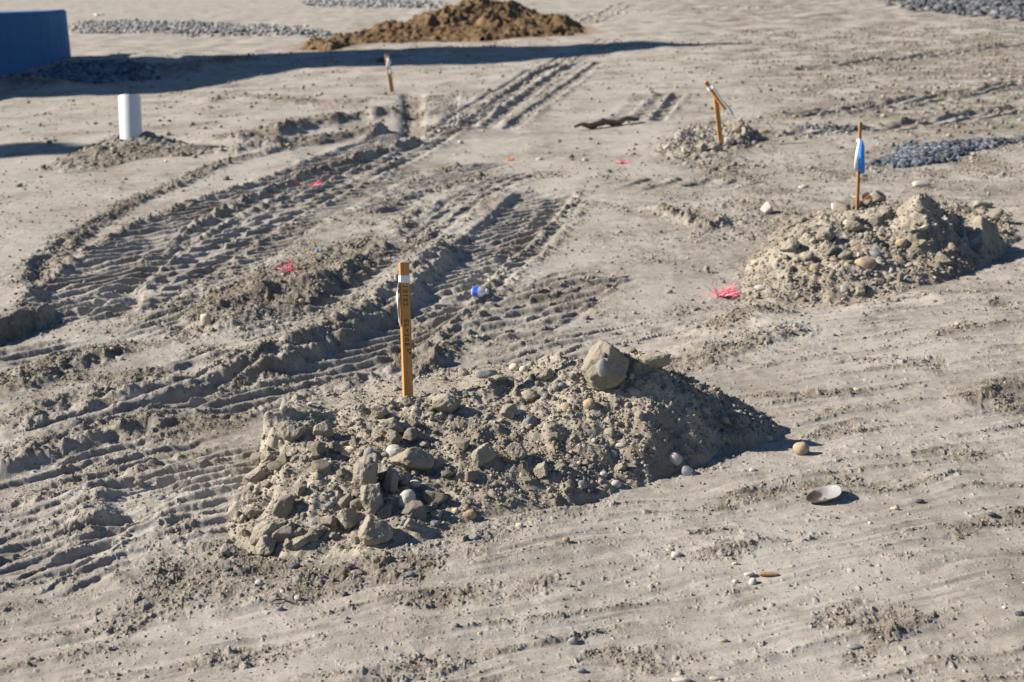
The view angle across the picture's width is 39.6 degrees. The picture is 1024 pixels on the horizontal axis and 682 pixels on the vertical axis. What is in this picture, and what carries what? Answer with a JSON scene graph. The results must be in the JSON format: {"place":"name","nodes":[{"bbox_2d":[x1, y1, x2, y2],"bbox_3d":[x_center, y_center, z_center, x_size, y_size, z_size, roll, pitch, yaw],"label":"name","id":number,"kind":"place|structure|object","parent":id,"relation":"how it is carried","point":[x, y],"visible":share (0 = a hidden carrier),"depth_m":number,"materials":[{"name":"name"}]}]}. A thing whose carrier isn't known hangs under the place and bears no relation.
{"place":"outdoors","nodes":[
{"label":"outdoors","id":0,"kind":"place"},
{"bbox_2d":[20,59,165,83],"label":"gravel","id":1,"kind":"structure","parent":0,"point":[99,71],"depth_m":24.52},
{"bbox_2d":[0,0,1023,681],"bbox_3d":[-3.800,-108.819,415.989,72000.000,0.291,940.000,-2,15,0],"label":"ground","id":2,"kind":"structure","parent":0,"point":[938,572],"depth_m":6.34,"materials":[{"name":"soil"}]},
{"bbox_2d":[0,9,70,76],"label":"shipping container","id":3,"kind":"object","parent":2,"relation":"on","point":[32,38],"visible":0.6,"depth_m":27.57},
{"bbox_2d":[37,131,213,172],"bbox_3d":[-3.527,-1.912,13.810,1.683,0.223,3.357,-2,15,0],"label":"soil mound","id":4,"kind":"object","parent":2,"relation":"on","point":[74,167],"visible":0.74,"depth_m":13.14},
{"bbox_2d":[118,94,141,139],"bbox_3d":[-3.719,-2.063,13.880,0.213,0.651,0.213,-3,0,0],"label":"drain pipe","id":5,"kind":"object","parent":4,"relation":"on","point":[130,118],"visible":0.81,"depth_m":13.79,"materials":[{"name":"white plastic"}]},
{"bbox_2d":[70,18,341,37],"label":"gravel","id":6,"kind":"structure","parent":2,"relation":"on","point":[187,28],"depth_m":42.91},
{"bbox_2d":[200,314,211,325],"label":"stone","id":7,"kind":"object","parent":2,"relation":"on","point":[205,319],"visible":0.95,"depth_m":6.76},
{"bbox_2d":[220,544,229,556],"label":"soil clod","id":8,"kind":"object","parent":2,"relation":"on","point":[224,549],"visible":1,"depth_m":3.92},
{"bbox_2d":[272,257,297,274],"bbox_3d":[-1.211,-0.405,7.769,0.194,0.115,0.167,-2,15,0],"label":"bristle marker","id":9,"kind":"object","parent":2,"relation":"on","point":[290,268],"visible":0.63,"depth_m":7.77,"materials":[{"name":"pink plastic"}]},
{"bbox_2d":[302,32,349,50],"bbox_3d":[-4.126,-6.664,31.658,1.106,0.368,4.620,-3,15,-5],"label":"soil mound","id":10,"kind":"object","parent":2,"relation":"on","point":[335,43],"visible":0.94,"depth_m":30.42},
{"bbox_2d":[301,0,447,8],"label":"gravel","id":11,"kind":"structure","parent":2,"relation":"on","point":[379,3],"depth_m":64.09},
{"bbox_2d":[385,53,393,91],"bbox_3d":[-1.654,-3.581,19.369,0.071,0.678,0.041,-8,0,-14],"label":"survey stake","id":12,"kind":"object","parent":2,"relation":"on","point":[389,70],"visible":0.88,"depth_m":19.36,"materials":[{"name":"brown wood"}]},
{"bbox_2d":[343,0,583,43],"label":"soil mound","id":13,"kind":"object","parent":2,"relation":"on","point":[474,20],"visible":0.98,"depth_m":33.24,"materials":[{"name":"soil"}]},
{"bbox_2d":[471,286,488,296],"bbox_3d":[-0.163,-0.250,7.197,0.086,0.053,0.066,1,15,12],"label":"plastic bottle","id":14,"kind":"object","parent":2,"relation":"on","point":[478,291],"visible":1,"depth_m":7.18,"materials":[{"name":"white"}]},
{"bbox_2d":[224,352,786,558],"bbox_3d":[-0.111,0.272,4.687,2.095,0.469,1.395,-12,18,-33],"label":"soil mound","id":15,"kind":"object","parent":2,"relation":"on","point":[306,550],"visible":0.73,"depth_m":4.42,"materials":[{"name":"soil"}]},
{"bbox_2d":[240,486,251,496],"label":"soil clod","id":16,"kind":"object","parent":15,"relation":"on","point":[245,490],"visible":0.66,"depth_m":4.24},
{"bbox_2d":[245,491,259,503],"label":"soil clod","id":17,"kind":"object","parent":15,"relation":"on","point":[251,497],"visible":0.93,"depth_m":4.19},
{"bbox_2d":[244,507,262,518],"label":"soil clod","id":18,"kind":"object","parent":15,"relation":"on","point":[251,512],"visible":0.98,"depth_m":4.12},
{"bbox_2d":[250,452,261,466],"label":"soil clod","id":19,"kind":"object","parent":15,"relation":"on","point":[255,459],"visible":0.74,"depth_m":4.40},
{"bbox_2d":[243,461,273,483],"bbox_3d":[-0.758,0.400,4.300,0.119,0.055,0.087,-22,0,0],"label":"soil clod","id":20,"kind":"object","parent":15,"relation":"on","point":[261,472],"visible":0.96,"depth_m":4.28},
{"bbox_2d":[255,535,276,555],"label":"soil clod","id":21,"kind":"object","parent":15,"relation":"on","point":[265,544],"visible":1,"depth_m":3.93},
{"bbox_2d":[250,518,288,546],"bbox_3d":[-0.681,0.531,3.993,0.120,0.069,0.094,-36,0,0],"label":"soil clod","id":22,"kind":"object","parent":15,"relation":"on","point":[265,527],"visible":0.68,"depth_m":3.96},
{"bbox_2d":[260,451,279,462],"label":"soil clod","id":23,"kind":"object","parent":15,"relation":"on","point":[270,454],"visible":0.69,"depth_m":4.36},
{"bbox_2d":[267,461,281,471],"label":"soil clod","id":24,"kind":"object","parent":15,"relation":"on","point":[273,466],"visible":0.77,"depth_m":4.29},
{"bbox_2d":[275,453,287,465],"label":"soil clod","id":25,"kind":"object","parent":15,"relation":"on","point":[282,459],"visible":0.97,"depth_m":4.29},
{"bbox_2d":[271,494,294,517],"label":"soil clod","id":26,"kind":"object","parent":15,"relation":"on","point":[283,508],"visible":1,"depth_m":4.03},
{"bbox_2d":[272,525,294,542],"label":"soil clod","id":27,"kind":"object","parent":15,"relation":"on","point":[282,534],"visible":0.94,"depth_m":3.94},
{"bbox_2d":[276,420,306,439],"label":"soil clod","id":28,"kind":"object","parent":15,"relation":"on","point":[290,430],"visible":1,"depth_m":4.37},
{"bbox_2d":[290,535,308,549],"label":"soil clod","id":29,"kind":"object","parent":15,"relation":"on","point":[299,542],"visible":1,"depth_m":3.90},
{"bbox_2d":[295,484,306,494],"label":"soil clod","id":30,"kind":"object","parent":15,"relation":"on","point":[300,489],"visible":1,"depth_m":4.10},
{"bbox_2d":[305,531,318,542],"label":"soil clod","id":31,"kind":"object","parent":15,"relation":"on","point":[312,536],"visible":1,"depth_m":3.91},
{"bbox_2d":[309,452,320,459],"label":"soil clod","id":32,"kind":"object","parent":15,"relation":"on","point":[314,456],"visible":1,"depth_m":4.24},
{"bbox_2d":[311,442,325,453],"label":"soil clod","id":33,"kind":"object","parent":15,"relation":"on","point":[318,447],"visible":0.97,"depth_m":4.25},
{"bbox_2d":[310,525,328,531],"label":"soil clod","id":34,"kind":"object","parent":15,"relation":"on","point":[321,528],"visible":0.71,"depth_m":3.96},
{"bbox_2d":[311,459,331,473],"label":"soil clod","id":35,"kind":"object","parent":15,"relation":"on","point":[322,466],"visible":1,"depth_m":4.18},
{"bbox_2d":[313,419,333,436],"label":"soil clod","id":36,"kind":"object","parent":15,"relation":"on","point":[323,428],"visible":1,"depth_m":4.38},
{"bbox_2d":[321,515,335,527],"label":"soil clod","id":37,"kind":"object","parent":15,"relation":"on","point":[330,521],"visible":1,"depth_m":3.97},
{"bbox_2d":[328,440,341,453],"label":"soil clod","id":38,"kind":"object","parent":15,"relation":"on","point":[334,446],"visible":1,"depth_m":4.30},
{"bbox_2d":[338,493,351,508],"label":"soil clod","id":39,"kind":"object","parent":15,"relation":"on","point":[344,501],"visible":0.94,"depth_m":4.05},
{"bbox_2d":[338,446,354,453],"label":"stone","id":40,"kind":"object","parent":15,"relation":"on","point":[349,449],"visible":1,"depth_m":4.31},
{"bbox_2d":[336,507,357,529],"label":"soil clod","id":41,"kind":"object","parent":15,"relation":"on","point":[347,518],"visible":1,"depth_m":3.98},
{"bbox_2d":[350,498,363,510],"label":"soil clod","id":42,"kind":"object","parent":15,"relation":"on","point":[355,504],"visible":0.72,"depth_m":4.03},
{"bbox_2d":[352,453,377,488],"bbox_3d":[-0.419,0.394,4.104,0.073,0.136,0.105,1,15,10],"label":"soil clod","id":43,"kind":"object","parent":15,"relation":"on","point":[365,470],"visible":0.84,"depth_m":4.06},
{"bbox_2d":[360,483,383,513],"bbox_3d":[-0.399,0.446,4.021,0.066,0.096,0.089,-6,15,-15],"label":"soil clod","id":44,"kind":"object","parent":15,"relation":"on","point":[371,500],"visible":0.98,"depth_m":3.99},
{"bbox_2d":[358,514,392,545],"bbox_3d":[-0.379,0.517,3.914,0.100,0.085,0.092,-10,0,0],"label":"soil clod","id":45,"kind":"object","parent":15,"relation":"on","point":[374,529],"visible":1,"depth_m":3.88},
{"bbox_2d":[370,405,387,417],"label":"soil clod","id":46,"kind":"object","parent":15,"relation":"on","point":[378,411],"visible":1,"depth_m":4.47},
{"bbox_2d":[377,470,386,483],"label":"soil clod","id":47,"kind":"object","parent":15,"relation":"on","point":[381,475],"visible":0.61,"depth_m":4.13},
{"bbox_2d":[376,503,391,518],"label":"soil clod","id":48,"kind":"object","parent":15,"relation":"on","point":[387,509],"visible":0.99,"depth_m":3.99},
{"bbox_2d":[383,465,398,494],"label":"rock","id":49,"kind":"object","parent":15,"relation":"on","point":[390,483],"visible":0.85,"depth_m":4.10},
{"bbox_2d":[380,417,404,432],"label":"soil clod","id":50,"kind":"object","parent":15,"relation":"on","point":[393,423],"visible":0.85,"depth_m":4.37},
{"bbox_2d":[386,444,401,456],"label":"stone","id":51,"kind":"object","parent":15,"relation":"on","point":[393,449],"visible":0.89,"depth_m":4.24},
{"bbox_2d":[388,429,401,443],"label":"soil clod","id":52,"kind":"object","parent":15,"relation":"on","point":[395,437],"visible":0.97,"depth_m":4.32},
{"bbox_2d":[397,262,412,396],"bbox_3d":[-0.347,0.046,4.607,0.049,0.601,0.025,-2,0,-27],"label":"survey stake","id":53,"kind":"object","parent":15,"relation":"on","point":[405,328],"visible":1,"depth_m":4.60,"materials":[{"name":"brown wood"}]},
{"bbox_2d":[398,489,415,507],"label":"pebble","id":54,"kind":"object","parent":15,"relation":"on","point":[406,496],"visible":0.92,"depth_m":4.02,"materials":[{"name":"stone"}]},
{"bbox_2d":[400,396,415,404],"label":"soil clod","id":55,"kind":"object","parent":15,"relation":"on","point":[407,399],"visible":1,"depth_m":4.54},
{"bbox_2d":[402,427,417,443],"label":"soil clod","id":56,"kind":"object","parent":15,"relation":"on","point":[410,434],"visible":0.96,"depth_m":4.36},
{"bbox_2d":[404,518,417,529],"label":"soil clod","id":57,"kind":"object","parent":15,"relation":"on","point":[409,523],"visible":1,"depth_m":3.94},
{"bbox_2d":[389,447,433,470],"bbox_3d":[-0.298,0.358,4.231,0.136,0.086,0.111,-12,0,0],"label":"soil clod","id":58,"kind":"object","parent":15,"relation":"on","point":[417,458],"visible":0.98,"depth_m":4.20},
{"bbox_2d":[401,500,426,518],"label":"soil clod","id":59,"kind":"object","parent":15,"relation":"on","point":[416,507],"visible":0.98,"depth_m":4.00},
{"bbox_2d":[422,490,447,505],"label":"soil clod","id":60,"kind":"object","parent":15,"relation":"on","point":[438,498],"visible":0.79,"depth_m":4.08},
{"bbox_2d":[430,510,442,518],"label":"soil clod","id":61,"kind":"object","parent":15,"relation":"on","point":[436,514],"visible":1,"depth_m":4.02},
{"bbox_2d":[432,393,461,413],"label":"soil clod","id":62,"kind":"object","parent":15,"relation":"on","point":[448,403],"visible":1,"depth_m":4.49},
{"bbox_2d":[441,467,453,477],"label":"soil clod","id":63,"kind":"object","parent":15,"relation":"on","point":[445,472],"visible":1,"depth_m":4.20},
{"bbox_2d":[455,438,469,450],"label":"soil clod","id":64,"kind":"object","parent":15,"relation":"on","point":[461,443],"visible":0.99,"depth_m":4.29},
{"bbox_2d":[458,368,469,375],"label":"soil clod","id":65,"kind":"object","parent":15,"relation":"on","point":[463,372],"visible":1,"depth_m":4.84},
{"bbox_2d":[463,509,475,518],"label":"pebble","id":66,"kind":"object","parent":15,"relation":"on","point":[470,514],"visible":1,"depth_m":4.05,"materials":[{"name":"beige stone"}]},
{"bbox_2d":[465,470,479,481],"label":"soil clod","id":67,"kind":"object","parent":15,"relation":"on","point":[470,476],"visible":0.99,"depth_m":4.18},
{"bbox_2d":[471,442,496,467],"bbox_3d":[-0.089,0.343,4.255,0.083,0.058,0.070,-35,0,0],"label":"soil clod","id":68,"kind":"object","parent":15,"relation":"on","point":[482,454],"visible":1,"depth_m":4.23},
{"bbox_2d":[475,369,497,377],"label":"stone","id":69,"kind":"object","parent":15,"relation":"on","point":[485,373],"visible":0.87,"depth_m":4.73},
{"bbox_2d":[492,374,508,381],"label":"soil clod","id":70,"kind":"object","parent":15,"relation":"on","point":[500,378],"visible":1,"depth_m":4.69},
{"bbox_2d":[499,403,515,418],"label":"soil clod","id":71,"kind":"object","parent":15,"relation":"on","point":[507,410],"visible":1,"depth_m":4.48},
{"bbox_2d":[506,442,527,460],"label":"soil clod","id":72,"kind":"object","parent":15,"relation":"on","point":[516,451],"visible":0.97,"depth_m":4.27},
{"bbox_2d":[521,389,539,401],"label":"soil clod","id":73,"kind":"object","parent":15,"relation":"on","point":[529,395],"visible":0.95,"depth_m":4.60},
{"bbox_2d":[533,461,547,478],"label":"soil clod","id":74,"kind":"object","parent":15,"relation":"on","point":[540,471],"visible":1,"depth_m":4.24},
{"bbox_2d":[536,370,553,380],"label":"soil clod","id":75,"kind":"object","parent":15,"relation":"on","point":[546,375],"visible":1,"depth_m":4.66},
{"bbox_2d":[583,398,594,408],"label":"stone","id":76,"kind":"object","parent":15,"relation":"on","point":[589,403],"visible":1,"depth_m":4.49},
{"bbox_2d":[581,340,629,390],"bbox_3d":[0.301,0.079,4.568,0.161,0.168,0.164,-8,0,0],"label":"boulder","id":77,"kind":"object","parent":15,"relation":"on","point":[605,365],"visible":1,"depth_m":4.51,"materials":[{"name":"grey stone"}]},
{"bbox_2d":[604,427,614,437],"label":"soil clod","id":78,"kind":"object","parent":15,"relation":"on","point":[609,432],"visible":1,"depth_m":4.42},
{"bbox_2d":[614,461,626,470],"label":"soil clod","id":79,"kind":"object","parent":15,"relation":"on","point":[621,466],"visible":1,"depth_m":4.34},
{"bbox_2d":[628,387,640,395],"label":"stone","id":80,"kind":"object","parent":15,"relation":"on","point":[634,391],"visible":1,"depth_m":4.51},
{"bbox_2d":[639,352,671,367],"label":"soil clod","id":81,"kind":"object","parent":15,"relation":"on","point":[655,359],"visible":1,"depth_m":4.55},
{"bbox_2d":[669,451,682,465],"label":"stone","id":82,"kind":"object","parent":15,"relation":"on","point":[676,458],"visible":1,"depth_m":4.42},
{"bbox_2d":[718,416,731,424],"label":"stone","id":83,"kind":"object","parent":15,"relation":"on","point":[724,420],"visible":1,"depth_m":4.64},
{"bbox_2d":[0,21,1023,681],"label":"soil crumbs","id":84,"kind":"object","parent":2,"relation":"on","point":[714,215],"visible":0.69,"depth_m":6.96,"materials":[{"name":"soil"}]},
{"bbox_2d":[574,116,638,128],"bbox_3d":[0.959,-2.240,14.571,0.903,0.092,0.128,-13,19,-37],"label":"driftwood stick","id":85,"kind":"object","parent":2,"relation":"on","point":[604,121],"visible":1,"depth_m":14.58,"materials":[{"name":"brown wood"}]},
{"bbox_2d":[671,677,690,681],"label":"stone","id":86,"kind":"object","parent":2,"relation":"on","point":[681,679],"visible":1,"depth_m":3.15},
{"bbox_2d":[681,466,696,475],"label":"stone","id":87,"kind":"object","parent":2,"relation":"on","point":[687,471],"visible":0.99,"depth_m":4.38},
{"bbox_2d":[650,117,763,164],"bbox_3d":[1.855,-1.933,13.157,1.072,0.259,3.338,1,15,12],"label":"soil mound","id":88,"kind":"object","parent":2,"relation":"on","point":[730,150],"visible":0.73,"depth_m":12.56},
{"bbox_2d":[695,142,708,151],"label":"soil clod","id":89,"kind":"object","parent":88,"relation":"on","point":[701,147],"visible":0.96,"depth_m":12.17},
{"bbox_2d":[704,81,733,142],"bbox_3d":[1.825,-1.957,12.424,0.234,0.662,0.071,-6,0,-12],"label":"survey stake","id":90,"kind":"object","parent":88,"relation":"on","point":[712,90],"visible":0.91,"depth_m":12.43,"materials":[{"name":"brown wood"}]},
{"bbox_2d":[700,280,740,296],"bbox_3d":[1.042,-0.244,7.170,0.258,0.117,0.201,-2,15,0],"label":"bristle marker","id":91,"kind":"object","parent":2,"relation":"on","point":[730,293],"visible":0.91,"depth_m":7.17,"materials":[{"name":"pink plastic"}]},
{"bbox_2d":[760,202,772,213],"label":"stone","id":92,"kind":"object","parent":2,"relation":"on","point":[766,207],"visible":1,"depth_m":9.35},
{"bbox_2d":[757,572,778,575],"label":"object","id":93,"kind":"object","parent":2,"relation":"on","point":[768,574],"visible":1,"depth_m":3.63,"materials":[{"name":"orange wood"}]},
{"bbox_2d":[793,442,809,454],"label":"stone","id":94,"kind":"object","parent":2,"relation":"on","point":[801,448],"visible":1,"depth_m":4.51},
{"bbox_2d":[805,484,841,502],"bbox_3d":[0.909,0.452,4.152,0.115,0.028,0.080,-18,21,-18],"label":"seashell","id":95,"kind":"object","parent":2,"relation":"on","point":[830,492],"visible":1,"depth_m":4.17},
{"bbox_2d":[870,189,885,202],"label":"soil clod","id":96,"kind":"object","parent":2,"relation":"on","point":[878,196],"visible":0.68,"depth_m":9.58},
{"bbox_2d":[738,192,1023,307],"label":"soil mound","id":97,"kind":"object","parent":2,"relation":"on","point":[987,234],"visible":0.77,"depth_m":7.55,"materials":[{"name":"soil"}]},
{"bbox_2d":[54,118,1011,551],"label":"soil crumbs","id":98,"kind":"object","parent":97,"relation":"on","point":[580,384],"visible":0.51,"depth_m":4.56,"materials":[{"name":"soil"}]},
{"bbox_2d":[780,237,798,251],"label":"soil clod","id":99,"kind":"object","parent":97,"relation":"on","point":[790,245],"visible":1,"depth_m":7.53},
{"bbox_2d":[802,251,813,261],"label":"soil clod","id":100,"kind":"object","parent":97,"relation":"on","point":[808,256],"visible":1,"depth_m":7.36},
{"bbox_2d":[816,226,835,240],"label":"soil clod","id":101,"kind":"object","parent":97,"relation":"on","point":[826,233],"visible":0.88,"depth_m":7.56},
{"bbox_2d":[819,239,837,256],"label":"soil clod","id":102,"kind":"object","parent":97,"relation":"on","point":[827,248],"visible":0.98,"depth_m":7.37,"materials":[{"name":"soil"}]},
{"bbox_2d":[832,200,850,212],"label":"soil clod","id":103,"kind":"object","parent":97,"relation":"on","point":[840,207],"visible":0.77,"depth_m":8.93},
{"bbox_2d":[838,250,852,259],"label":"soil clod","id":104,"kind":"object","parent":97,"relation":"on","point":[844,254],"visible":1,"depth_m":7.35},
{"bbox_2d":[843,220,863,231],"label":"soil clod","id":105,"kind":"object","parent":97,"relation":"on","point":[852,225],"visible":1,"depth_m":7.67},
{"bbox_2d":[854,122,864,209],"bbox_3d":[2.173,-1.024,8.932,0.077,0.700,0.042,2,0,-19],"label":"survey stake","id":106,"kind":"object","parent":97,"relation":"on","point":[859,164],"visible":0.97,"depth_m":8.93,"materials":[{"name":"brown wood"}]},
{"bbox_2d":[855,286,865,295],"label":"soil clod","id":107,"kind":"object","parent":97,"relation":"on","point":[859,291],"visible":1,"depth_m":6.94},
{"bbox_2d":[854,257,876,269],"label":"stone","id":108,"kind":"object","parent":97,"relation":"on","point":[864,263],"visible":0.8,"depth_m":7.24,"materials":[{"name":"beige stone"}]},
{"bbox_2d":[869,216,880,225],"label":"soil clod","id":109,"kind":"object","parent":97,"relation":"on","point":[874,220],"visible":1,"depth_m":7.72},
{"bbox_2d":[880,208,889,218],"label":"soil clod","id":110,"kind":"object","parent":97,"relation":"on","point":[885,213],"visible":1,"depth_m":7.78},
{"bbox_2d":[895,238,907,247],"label":"stone","id":111,"kind":"object","parent":97,"relation":"on","point":[902,242],"visible":1,"depth_m":7.52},
{"bbox_2d":[935,251,953,264],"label":"soil clod","id":112,"kind":"object","parent":97,"relation":"on","point":[942,257],"visible":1,"depth_m":7.42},
{"bbox_2d":[986,207,1003,220],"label":"soil clod","id":113,"kind":"object","parent":97,"relation":"on","point":[996,213],"visible":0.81,"depth_m":8.71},
{"bbox_2d":[912,181,930,187],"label":"stone","id":114,"kind":"object","parent":2,"relation":"on","point":[919,184],"visible":0.95,"depth_m":10.01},
{"bbox_2d":[867,137,1003,167],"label":"gravel","id":115,"kind":"structure","parent":2,"relation":"on","point":[912,154],"depth_m":11.56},
{"bbox_2d":[884,0,1023,20],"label":"gravel","id":116,"kind":"structure","parent":2,"relation":"on","point":[1002,9],"depth_m":36.77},
{"bbox_2d":[972,200,992,207],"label":"soil clod","id":117,"kind":"object","parent":2,"relation":"on","point":[981,203],"visible":0.84,"depth_m":9.26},
{"bbox_2d":[789,123,874,133],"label":"gravel","id":118,"kind":"structure","parent":0,"point":[836,127],"depth_m":13.64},
{"bbox_2d":[1001,136,1023,143],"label":"gravel","id":119,"kind":"structure","parent":0,"point":[1013,140],"depth_m":12.30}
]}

